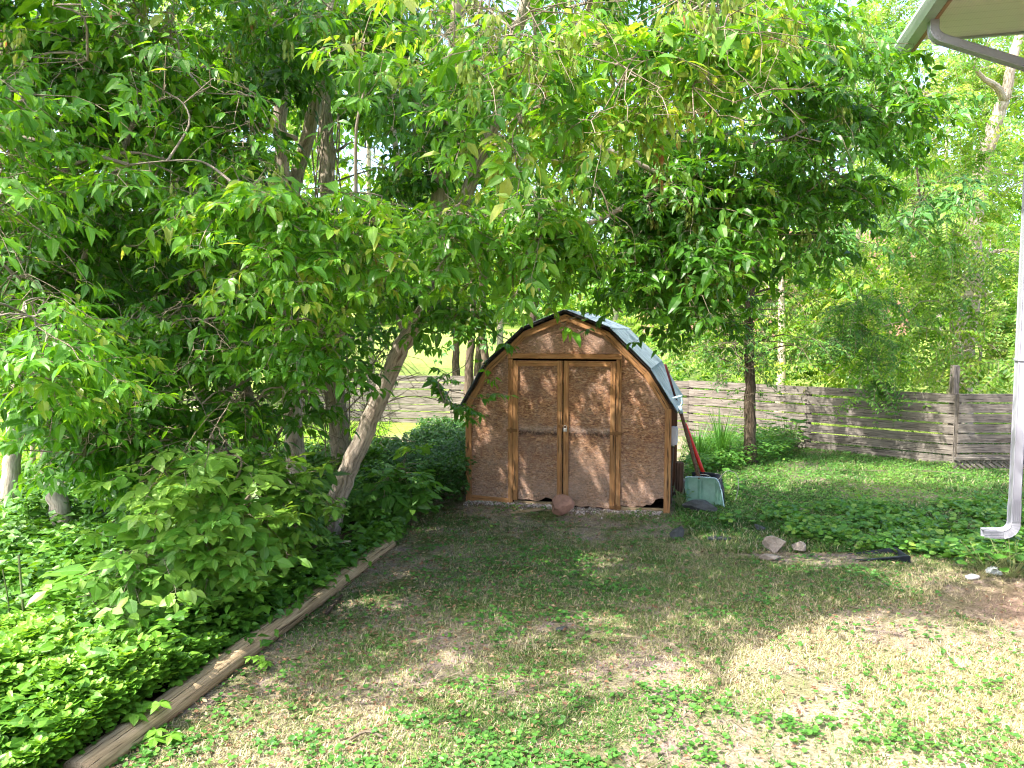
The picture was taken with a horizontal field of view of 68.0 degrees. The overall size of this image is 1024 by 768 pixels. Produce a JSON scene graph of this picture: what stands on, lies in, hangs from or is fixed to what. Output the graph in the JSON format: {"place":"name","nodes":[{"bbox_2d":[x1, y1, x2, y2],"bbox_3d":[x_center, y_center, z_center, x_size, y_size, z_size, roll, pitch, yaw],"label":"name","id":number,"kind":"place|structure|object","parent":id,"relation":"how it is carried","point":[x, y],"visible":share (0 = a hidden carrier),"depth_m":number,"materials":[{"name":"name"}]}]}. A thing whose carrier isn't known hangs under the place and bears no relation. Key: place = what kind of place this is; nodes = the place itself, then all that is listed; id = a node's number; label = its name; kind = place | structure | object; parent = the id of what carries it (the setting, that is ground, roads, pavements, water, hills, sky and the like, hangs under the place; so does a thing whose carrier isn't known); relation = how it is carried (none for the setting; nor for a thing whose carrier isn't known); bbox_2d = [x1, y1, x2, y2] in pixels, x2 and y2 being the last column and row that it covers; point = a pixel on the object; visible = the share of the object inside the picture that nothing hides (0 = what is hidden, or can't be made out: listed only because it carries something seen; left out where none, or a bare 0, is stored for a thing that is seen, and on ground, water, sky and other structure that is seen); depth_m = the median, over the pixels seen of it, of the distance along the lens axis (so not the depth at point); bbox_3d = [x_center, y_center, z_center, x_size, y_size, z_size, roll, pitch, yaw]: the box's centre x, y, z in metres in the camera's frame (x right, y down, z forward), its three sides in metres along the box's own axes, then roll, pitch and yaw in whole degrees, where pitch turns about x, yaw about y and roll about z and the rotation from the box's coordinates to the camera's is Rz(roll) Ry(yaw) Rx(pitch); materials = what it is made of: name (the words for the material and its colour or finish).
{"place":"outdoors","nodes":[
{"label":"outdoors","id":0,"kind":"place"},
{"bbox_2d":[0,419,392,478],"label":"side grass","id":1,"kind":"structure","parent":0,"point":[25,456],"depth_m":15.36,"materials":[{"name":"green plant"}]},
{"bbox_2d":[0,300,1023,767],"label":"ground","id":2,"kind":"structure","parent":0,"point":[972,608],"depth_m":5.20,"materials":[{"name":"plant"}]},
{"bbox_2d":[2,555,24,612],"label":"dry stalk","id":3,"kind":"object","parent":2,"relation":"on","point":[21,585],"visible":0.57,"depth_m":4.89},
{"bbox_2d":[0,434,35,478],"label":"sunlit shrub","id":4,"kind":"object","parent":2,"relation":"on","point":[34,458],"depth_m":11.57,"materials":[{"name":"green plant"}]},
{"bbox_2d":[49,595,109,622],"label":"broadleaf plant","id":5,"kind":"object","parent":2,"relation":"on","point":[61,597],"visible":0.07,"depth_m":5.22,"materials":[{"name":"green plant"}]},
{"bbox_2d":[0,10,161,500],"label":"boxelder tree","id":6,"kind":"object","parent":2,"relation":"on","point":[11,467],"visible":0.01,"depth_m":8.01,"materials":[{"name":"green plant"}]},
{"bbox_2d":[91,620,126,630],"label":"broadleaf plant","id":7,"kind":"object","parent":2,"relation":"on","point":[92,623],"visible":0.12,"depth_m":4.88,"materials":[{"name":"green plant"}]},
{"bbox_2d":[0,0,224,532],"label":"boxelder tree","id":8,"kind":"object","parent":2,"relation":"on","point":[112,269],"visible":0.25,"depth_m":6.14,"materials":[{"name":"green plant"}]},
{"bbox_2d":[75,551,155,620],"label":"ash sapling","id":9,"kind":"object","parent":2,"relation":"on","point":[109,583],"visible":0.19,"depth_m":5.11,"materials":[{"name":"green plant"}]},
{"bbox_2d":[0,0,235,339],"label":"grove tree","id":10,"kind":"object","parent":2,"relation":"on","point":[164,8],"depth_m":16.11,"materials":[{"name":"green plant"}]},
{"bbox_2d":[0,79,240,543],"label":"boxelder tree","id":11,"kind":"object","parent":2,"relation":"on","point":[79,380],"visible":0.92,"depth_m":4.46,"materials":[{"name":"green plant"}]},
{"bbox_2d":[50,131,217,331],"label":"boxelder tree","id":12,"kind":"object","parent":2,"relation":"on","point":[150,224],"depth_m":8.89,"materials":[{"name":"green plant"}]},
{"bbox_2d":[0,570,284,767],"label":"ground cover","id":13,"kind":"object","parent":2,"relation":"on","point":[135,676],"visible":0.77,"depth_m":3.99,"materials":[{"name":"green plant"}]},
{"bbox_2d":[54,177,251,452],"bbox_3d":[-4.192,-0.868,8.969,2.517,4.808,2.818,0,4,0],"label":"boxelder tree","id":14,"kind":"object","parent":2,"relation":"on","point":[187,287],"visible":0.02,"depth_m":8.59,"materials":[{"name":"green plant"}]},
{"bbox_2d":[142,727,183,749],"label":"creeper plant","id":15,"kind":"object","parent":2,"relation":"on","point":[155,738],"visible":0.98,"depth_m":3.95,"materials":[{"name":"green plant"}]},
{"bbox_2d":[25,440,314,632],"bbox_3d":[-2.263,1.083,5.146,1.777,1.434,1.373,-3,5,-34],"label":"ash sapling","id":16,"kind":"object","parent":2,"relation":"on","point":[214,520],"visible":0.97,"depth_m":4.86,"materials":[{"name":"green plant"}]},
{"bbox_2d":[0,516,346,759],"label":"bed weeds","id":17,"kind":"object","parent":2,"relation":"on","point":[166,624],"visible":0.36,"depth_m":4.75,"materials":[{"name":"green plant"}]},
{"bbox_2d":[0,0,358,185],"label":"grove tree","id":18,"kind":"object","parent":2,"relation":"on","point":[343,131],"depth_m":24.48,"materials":[{"name":"green plant"}]},
{"bbox_2d":[130,154,274,464],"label":"boxelder tree","id":19,"kind":"object","parent":2,"relation":"on","point":[252,325],"visible":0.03,"depth_m":9.34,"materials":[{"name":"green plant"}]},
{"bbox_2d":[102,42,320,426],"bbox_3d":[-3.879,-1.567,9.918,3.549,6.123,2.580,3,5,33],"label":"boxelder tree","id":20,"kind":"object","parent":2,"relation":"on","point":[271,157],"depth_m":9.53,"materials":[{"name":"green plant"}]},
{"bbox_2d":[0,435,423,673],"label":"undergrowth","id":21,"kind":"object","parent":2,"relation":"on","point":[32,509],"visible":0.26,"depth_m":6.77,"materials":[{"name":"green plant"}]},
{"bbox_2d":[75,574,100,608],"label":"dry stalk","id":22,"kind":"object","parent":21,"relation":"on","point":[95,603],"visible":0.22,"depth_m":4.90,"materials":[{"name":"brown plant"}]},
{"bbox_2d":[232,596,275,617],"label":"creeper plant","id":23,"kind":"object","parent":21,"relation":"on","point":[265,608],"visible":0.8,"depth_m":5.34,"materials":[{"name":"green plant"}]},
{"bbox_2d":[90,5,364,398],"bbox_3d":[-6.945,-3.884,18.235,8.163,9.275,7.525,0,4,0],"label":"grove tree","id":24,"kind":"object","parent":2,"relation":"on","point":[288,126],"visible":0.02,"depth_m":16.38,"materials":[{"name":"green plant"}]},
{"bbox_2d":[0,0,457,549],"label":"boxelder tree","id":25,"kind":"object","parent":2,"relation":"on","point":[286,242],"visible":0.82,"depth_m":5.55,"materials":[{"name":"green plant"}]},
{"bbox_2d":[56,136,200,198],"bbox_3d":[-3.048,-1.517,5.610,1.507,0.486,0.567,1,4,19],"label":"dead branch","id":26,"kind":"object","parent":25,"relation":"attached to","point":[78,163],"visible":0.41,"depth_m":5.67,"materials":[{"name":"wood"}]},
{"bbox_2d":[149,377,251,441],"bbox_3d":[-2.984,0.197,7.237,1.006,0.764,0.484,-2,4,-24],"label":"dead branch","id":27,"kind":"object","parent":25,"relation":"attached to","point":[234,386],"visible":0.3,"depth_m":7.37,"materials":[{"name":"wood"}]},
{"bbox_2d":[235,434,276,450],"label":"dead branch","id":28,"kind":"object","parent":25,"relation":"attached to","point":[252,442],"visible":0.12,"depth_m":7.09,"materials":[{"name":"brown plant"}]},
{"bbox_2d":[63,540,395,767],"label":"landscape timber","id":29,"kind":"object","parent":2,"relation":"on","point":[113,745],"visible":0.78,"depth_m":4.53,"materials":[{"name":"wood"}]},
{"bbox_2d":[117,699,171,725],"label":"creeper plant","id":30,"kind":"object","parent":29,"relation":"on","point":[134,717],"visible":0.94,"depth_m":4.04,"materials":[{"name":"green plant"}]},
{"bbox_2d":[244,655,274,668],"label":"weed plant","id":31,"kind":"object","parent":2,"relation":"on","point":[262,662],"visible":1,"depth_m":4.83,"materials":[{"name":"green plant"}]},
{"bbox_2d":[204,451,348,576],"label":"ash sapling","id":32,"kind":"object","parent":2,"relation":"on","point":[305,479],"visible":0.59,"depth_m":5.95,"materials":[{"name":"green plant"}]},
{"bbox_2d":[247,469,350,550],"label":"ash sapling","id":33,"kind":"object","parent":2,"relation":"on","point":[317,526],"visible":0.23,"depth_m":6.87,"materials":[{"name":"green plant"}]},
{"bbox_2d":[180,290,427,477],"bbox_3d":[-3.628,0.030,10.836,4.868,3.709,4.282,0,4,0],"label":"dead brush","id":34,"kind":"object","parent":2,"relation":"on","point":[347,410],"visible":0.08,"depth_m":10.69,"materials":[{"name":"green plant"}]},
{"bbox_2d":[269,506,350,570],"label":"ash sapling","id":35,"kind":"object","parent":2,"relation":"on","point":[326,518],"visible":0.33,"depth_m":6.17,"materials":[{"name":"green plant"}]},
{"bbox_2d":[268,530,362,570],"bbox_3d":[-1.874,1.586,7.125,0.174,0.111,1.470,2,4,24],"label":"landscape timber","id":36,"kind":"object","parent":2,"relation":"on","point":[342,536],"visible":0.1,"depth_m":7.49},
{"bbox_2d":[325,594,342,614],"bbox_3d":[-1.387,1.717,5.933,0.034,0.037,0.382,0,4,5],"label":"stick","id":37,"kind":"object","parent":2,"relation":"on","point":[329,608],"visible":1,"depth_m":5.86,"materials":[{"name":"wood"}]},
{"bbox_2d":[345,730,383,740],"bbox_3d":[-0.779,1.856,4.001,0.212,0.035,0.066,-1,4,-17],"label":"stick","id":38,"kind":"object","parent":2,"relation":"on","point":[363,732],"visible":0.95,"depth_m":4.01,"materials":[{"name":"wood"}]},
{"bbox_2d":[262,18,514,395],"bbox_3d":[-3.226,-4.316,19.570,7.231,9.884,7.060,2,4,22],"label":"grove tree","id":39,"kind":"object","parent":2,"relation":"on","point":[361,178],"visible":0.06,"depth_m":18.70,"materials":[{"name":"green plant"}]},
{"bbox_2d":[179,4,597,473],"bbox_3d":[-1.850,-2.284,9.776,6.131,7.577,3.475,0,4,0],"label":"boxelder tree","id":40,"kind":"object","parent":2,"relation":"on","point":[327,158],"visible":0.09,"depth_m":9.78,"materials":[{"name":"green plant"}]},
{"bbox_2d":[273,365,320,444],"bbox_3d":[-2.175,-0.038,7.869,0.881,1.221,0.490,-3,5,-41],"label":"dead branch","id":41,"kind":"object","parent":40,"relation":"attached to","point":[281,428],"visible":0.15,"depth_m":7.56,"materials":[{"name":"wood"}]},
{"bbox_2d":[340,443,452,533],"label":"ash sapling","id":42,"kind":"object","parent":2,"relation":"on","point":[395,495],"visible":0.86,"depth_m":8.16,"materials":[{"name":"green plant"}]},
{"bbox_2d":[354,415,476,502],"bbox_3d":[-1.107,0.969,11.447,1.603,0.718,5.539,0,4,3],"label":"shady growth","id":43,"kind":"object","parent":2,"relation":"on","point":[448,434],"visible":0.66,"depth_m":9.77,"materials":[{"name":"green plant"}]},
{"bbox_2d":[412,259,505,397],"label":"tree","id":44,"kind":"object","parent":2,"relation":"on","point":[455,360],"visible":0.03,"depth_m":19.93,"materials":[{"name":"brown plant"}]},
{"bbox_2d":[406,172,543,420],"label":"tree","id":45,"kind":"object","parent":2,"relation":"on","point":[468,374],"visible":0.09,"depth_m":15.93,"materials":[{"name":"green plant"}]},
{"bbox_2d":[458,191,494,375],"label":"tree","id":46,"kind":"object","parent":2,"relation":"on","point":[477,366],"visible":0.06,"depth_m":21.92,"materials":[{"name":"brown plant"}]},
{"bbox_2d":[0,0,967,535],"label":"boxelder tree","id":47,"kind":"object","parent":2,"relation":"on","point":[700,248],"visible":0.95,"depth_m":6.07,"materials":[{"name":"green plant"}]},
{"bbox_2d":[481,138,649,248],"bbox_3d":[0.464,-1.492,6.064,0.526,1.155,1.636,-3,5,-41],"label":"dead branch","id":48,"kind":"object","parent":47,"relation":"attached to","point":[592,200],"visible":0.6,"depth_m":5.75,"materials":[{"name":"wood"}]},
{"bbox_2d":[370,45,623,346],"bbox_3d":[-0.246,-4.154,20.477,6.781,9.280,7.444,0,4,0],"label":"grove tree","id":49,"kind":"object","parent":2,"relation":"on","point":[498,341],"visible":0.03,"depth_m":19.66,"materials":[{"name":"green plant"}]},
{"bbox_2d":[433,184,568,366],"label":"tree","id":50,"kind":"object","parent":2,"relation":"on","point":[452,346],"visible":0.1,"depth_m":15.48,"materials":[{"name":"green plant"}]},
{"bbox_2d":[415,181,586,365],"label":"tree","id":51,"kind":"object","parent":2,"relation":"on","point":[484,357],"visible":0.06,"depth_m":16.42,"materials":[{"name":"brown plant"}]},
{"bbox_2d":[73,169,1021,328],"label":"distant wood","id":52,"kind":"object","parent":2,"relation":"on","point":[571,304],"visible":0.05,"depth_m":61.04,"materials":[{"name":"green plant"}]},
{"bbox_2d":[463,500,661,518],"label":"gravel","id":53,"kind":"structure","parent":2,"relation":"on","point":[577,511],"depth_m":9.19,"materials":[{"name":"gravel"}]},
{"bbox_2d":[511,507,543,512],"bbox_3d":[0.158,1.505,8.990,0.444,0.059,0.060,-1,4,-19],"label":"loose board","id":54,"kind":"object","parent":53,"relation":"on","point":[533,509],"visible":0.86,"depth_m":8.99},
{"bbox_2d":[552,494,574,515],"bbox_3d":[0.594,1.400,8.767,0.266,0.247,0.156,0,4,-5],"label":"boulder","id":55,"kind":"object","parent":2,"relation":"on","point":[562,504],"visible":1,"depth_m":8.72,"materials":[{"name":"stone"}]},
{"bbox_2d":[105,499,1023,767],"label":"lawn weeds","id":56,"kind":"object","parent":2,"relation":"on","point":[504,754],"visible":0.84,"depth_m":4.33,"materials":[{"name":"green plant"}]},
{"bbox_2d":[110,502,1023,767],"bbox_3d":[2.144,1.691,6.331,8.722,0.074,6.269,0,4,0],"label":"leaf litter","id":57,"kind":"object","parent":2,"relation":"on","point":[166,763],"visible":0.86,"depth_m":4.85,"materials":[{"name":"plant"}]},
{"bbox_2d":[115,506,1023,767],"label":"fallen twigs","id":58,"kind":"object","parent":2,"relation":"on","point":[929,720],"visible":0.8,"depth_m":5.09,"materials":[{"name":"wood"}]},
{"bbox_2d":[460,309,682,512],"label":"storage shed","id":59,"kind":"structure","parent":2,"relation":"on","point":[591,422],"depth_m":9.20,"materials":[{"name":"wood"}]},
{"bbox_2d":[506,360,562,500],"bbox_3d":[0.278,0.578,9.294,0.694,1.733,0.050,1,4,14],"label":"door","id":60,"kind":"structure","parent":59,"relation":"in","point":[538,412],"depth_m":9.30,"materials":[{"name":"wood"}]},
{"bbox_2d":[558,361,621,509],"bbox_3d":[0.932,0.617,9.124,0.763,1.787,0.071,1,4,14],"label":"door","id":61,"kind":"structure","parent":59,"relation":"in","point":[589,411],"depth_m":9.14,"materials":[{"name":"wood"}]},
{"bbox_2d":[537,96,686,321],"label":"tree","id":62,"kind":"object","parent":2,"relation":"on","point":[616,316],"visible":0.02,"depth_m":23.91,"materials":[{"name":"green plant"}]},
{"bbox_2d":[301,375,961,463],"bbox_3d":[1.281,0.481,15.702,13.714,1.159,1.577,2,4,25],"label":"plank fence","id":63,"kind":"object","parent":2,"relation":"on","point":[808,408],"visible":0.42,"depth_m":13.63,"materials":[{"name":"wood"}]},
{"bbox_2d":[664,364,679,414],"bbox_3d":[2.248,0.596,9.884,0.941,1.748,0.082,-3,5,-41],"label":"long pole","id":64,"kind":"object","parent":2,"relation":"on","point":[669,378],"visible":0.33,"depth_m":9.60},
{"bbox_2d":[669,526,683,539],"bbox_3d":[1.713,1.557,7.942,0.142,0.156,0.099,-2,4,-25],"label":"rock","id":65,"kind":"object","parent":2,"relation":"on","point":[677,532],"visible":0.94,"depth_m":7.91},
{"bbox_2d":[675,461,683,497],"bbox_3d":[2.165,1.248,9.827,0.105,0.488,0.125,1,4,14],"label":"wood post stub","id":66,"kind":"object","parent":2,"relation":"on","point":[679,471],"visible":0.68,"depth_m":9.77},
{"bbox_2d":[672,486,693,505],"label":"broadleaf plant","id":67,"kind":"object","parent":2,"relation":"on","point":[680,501],"visible":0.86,"depth_m":9.20,"materials":[{"name":"green plant"}]},
{"bbox_2d":[673,395,724,506],"bbox_3d":[2.287,0.810,9.327,0.664,1.349,0.211,1,4,18],"label":"snow shovel","id":68,"kind":"object","parent":2,"relation":"on","point":[709,489],"visible":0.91,"depth_m":9.35,"materials":[{"name":"green plastic"}]},
{"bbox_2d":[682,499,717,512],"bbox_3d":[2.222,1.446,9.013,0.409,0.162,0.185,1,4,9],"label":"rock","id":69,"kind":"object","parent":2,"relation":"on","point":[700,504],"visible":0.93,"depth_m":8.94,"materials":[{"name":"stone"}]},
{"bbox_2d":[677,421,729,464],"bbox_3d":[2.950,0.933,11.902,1.150,0.777,1.286,0,4,0],"label":"grass clump","id":70,"kind":"object","parent":2,"relation":"on","point":[699,448],"visible":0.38,"depth_m":11.91,"materials":[{"name":"green plant"}]},
{"bbox_2d":[686,423,724,501],"bbox_3d":[2.455,0.999,9.679,0.578,0.964,0.222,2,5,29],"label":"snow shovel","id":71,"kind":"object","parent":2,"relation":"on","point":[714,475],"visible":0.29,"depth_m":9.74,"materials":[{"name":"red plastic"}]},
{"bbox_2d":[682,470,738,501],"bbox_3d":[2.454,1.272,9.430,0.698,0.410,0.093,0,4,7],"label":"cord","id":72,"kind":"object","parent":2,"relation":"on","point":[719,478],"visible":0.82,"depth_m":9.39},
{"bbox_2d":[708,535,730,540],"bbox_3d":[2.136,1.595,7.845,0.267,0.034,0.143,0,4,6],"label":"rock","id":73,"kind":"object","parent":2,"relation":"on","point":[714,538],"visible":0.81,"depth_m":7.81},
{"bbox_2d":[603,220,837,398],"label":"tree","id":74,"kind":"object","parent":2,"relation":"on","point":[634,327],"visible":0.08,"depth_m":20.25,"materials":[{"name":"green plant"}]},
{"bbox_2d":[680,404,776,461],"bbox_3d":[3.400,0.806,12.484,1.443,0.950,1.604,-2,4,-22],"label":"grass clump","id":75,"kind":"object","parent":2,"relation":"on","point":[722,438],"visible":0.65,"depth_m":12.30,"materials":[{"name":"green plant"}]},
{"bbox_2d":[722,468,747,494],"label":"broadleaf plant","id":76,"kind":"object","parent":2,"relation":"on","point":[727,487],"visible":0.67,"depth_m":9.86,"materials":[{"name":"green plant"}]},
{"bbox_2d":[679,421,803,475],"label":"fence weeds","id":77,"kind":"object","parent":2,"relation":"on","point":[776,442],"visible":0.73,"depth_m":12.35,"materials":[{"name":"green plant"}]},
{"bbox_2d":[754,524,765,530],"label":"rock","id":78,"kind":"object","parent":2,"relation":"on","point":[757,526],"visible":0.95,"depth_m":8.15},
{"bbox_2d":[759,553,781,559],"bbox_3d":[2.426,1.618,7.103,0.208,0.057,0.106,-1,4,-19],"label":"rock","id":79,"kind":"object","parent":2,"relation":"on","point":[765,556],"visible":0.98,"depth_m":7.08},
{"bbox_2d":[762,535,785,552],"bbox_3d":[2.550,1.558,7.399,0.232,0.185,0.126,0,4,6],"label":"rock","id":80,"kind":"object","parent":2,"relation":"on","point":[774,544],"visible":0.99,"depth_m":7.35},
{"bbox_2d":[639,231,916,335],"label":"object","id":81,"kind":"structure","parent":2,"relation":"on","point":[897,334],"depth_m":45.78,"materials":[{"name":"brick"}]},
{"bbox_2d":[541,308,1015,433],"bbox_3d":[7.262,-0.297,18.235,14.884,3.064,6.656,1,4,9],"label":"thicket","id":82,"kind":"object","parent":2,"relation":"on","point":[825,368],"visible":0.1,"depth_m":16.79,"materials":[{"name":"green plant"}]},
{"bbox_2d":[564,0,1001,464],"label":"young tree","id":83,"kind":"object","parent":2,"relation":"on","point":[749,400],"visible":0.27,"depth_m":11.53,"materials":[{"name":"green plant"}]},
{"bbox_2d":[763,413,809,454],"bbox_3d":[4.772,0.870,13.059,0.747,0.746,0.769,3,5,38],"label":"broadleaf plant","id":84,"kind":"object","parent":2,"relation":"on","point":[797,421],"visible":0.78,"depth_m":13.04,"materials":[{"name":"green plant"}]},
{"bbox_2d":[654,221,925,420],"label":"tree","id":85,"kind":"object","parent":2,"relation":"on","point":[847,288],"visible":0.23,"depth_m":17.43,"materials":[{"name":"green plant"}]},
{"bbox_2d":[791,541,805,550],"bbox_3d":[2.769,1.566,7.338,0.143,0.115,0.116,2,4,24],"label":"rock","id":86,"kind":"object","parent":2,"relation":"on","point":[799,546],"visible":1,"depth_m":7.29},
{"bbox_2d":[728,100,916,360],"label":"tree","id":87,"kind":"object","parent":2,"relation":"on","point":[865,236],"visible":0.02,"depth_m":26.06,"materials":[{"name":"green plant"}]},
{"bbox_2d":[670,447,1023,531],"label":"yard weeds","id":88,"kind":"object","parent":2,"relation":"on","point":[766,475],"visible":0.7,"depth_m":10.72,"materials":[{"name":"green plant"}]},
{"bbox_2d":[671,433,1023,554],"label":"back grass","id":89,"kind":"structure","parent":2,"relation":"on","point":[736,543],"depth_m":9.81,"materials":[{"name":"plant"}]},
{"bbox_2d":[739,469,960,502],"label":"dry stems","id":90,"kind":"object","parent":89,"relation":"on","point":[862,484],"visible":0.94,"depth_m":10.35,"materials":[{"name":"beige plant"}]},
{"bbox_2d":[715,491,1023,564],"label":"leafy weeds","id":91,"kind":"object","parent":2,"relation":"on","point":[813,524],"visible":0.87,"depth_m":8.14,"materials":[{"name":"green plant"}]},
{"bbox_2d":[734,148,1008,400],"bbox_3d":[9.330,-2.982,19.808,8.068,7.040,6.450,0,4,0],"label":"tree","id":92,"kind":"object","parent":2,"relation":"on","point":[903,175],"visible":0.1,"depth_m":18.23,"materials":[{"name":"green plant"}]},
{"bbox_2d":[848,547,910,563],"bbox_3d":[3.453,1.613,7.145,0.494,0.084,0.299,0,4,0],"label":"splash block","id":93,"kind":"object","parent":2,"relation":"on","point":[901,556],"depth_m":7.05,"materials":[{"name":"black plastic"}]},
{"bbox_2d":[765,0,1023,434],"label":"walnut tree","id":94,"kind":"object","parent":2,"relation":"on","point":[969,259],"visible":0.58,"depth_m":13.46,"materials":[{"name":"green plant"}]},
{"bbox_2d":[854,52,1023,383],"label":"tree","id":95,"kind":"object","parent":2,"relation":"on","point":[1018,138],"visible":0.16,"depth_m":22.47,"materials":[{"name":"green plant"}]},
{"bbox_2d":[947,365,959,455],"bbox_3d":[7.117,0.497,12.245,0.106,1.607,0.106,0,4,0],"label":"fence post","id":96,"kind":"object","parent":2,"relation":"on","point":[954,378],"visible":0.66,"depth_m":12.16,"materials":[{"name":"wood"}]},
{"bbox_2d":[894,0,1023,538],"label":"house","id":97,"kind":"structure","parent":2,"relation":"on","point":[953,24],"depth_m":6.67,"materials":[{"name":"metal"}]},
{"bbox_2d":[965,573,979,579],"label":"pebble","id":98,"kind":"object","parent":2,"relation":"on","point":[971,576],"visible":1,"depth_m":6.54,"materials":[{"name":"stone"}]},
{"bbox_2d":[950,393,1012,464],"bbox_3d":[9.408,0.730,12.127,4.682,1.158,0.125,0,4,1],"label":"fence section","id":99,"kind":"object","parent":2,"relation":"on","point":[982,428],"visible":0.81,"depth_m":12.10,"materials":[{"name":"wood"}]},
{"bbox_2d":[943,537,1023,571],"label":"broadleaf plant","id":100,"kind":"object","parent":2,"relation":"on","point":[992,555],"visible":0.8,"depth_m":6.77,"materials":[{"name":"green plant"}]},
{"bbox_2d":[953,457,1023,468],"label":"lattice panel","id":101,"kind":"object","parent":2,"relation":"on","point":[980,464],"visible":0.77,"depth_m":11.70,"materials":[{"name":"wood"}]},
{"bbox_2d":[985,566,1002,575],"bbox_3d":[4.253,1.649,6.699,0.132,0.076,0.134,0,4,0],"label":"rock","id":102,"kind":"object","parent":2,"relation":"on","point":[991,570],"visible":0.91,"depth_m":6.67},
{"bbox_2d":[968,536,1023,577],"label":"broadleaf plant","id":103,"kind":"object","parent":2,"relation":"on","point":[986,549],"visible":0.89,"depth_m":6.62,"materials":[{"name":"green plant"}]},
{"bbox_2d":[0,0,1023,299],"label":"sky","id":104,"kind":"structure","parent":0,"point":[360,156],"materials":[{"name":"white"}]}
]}

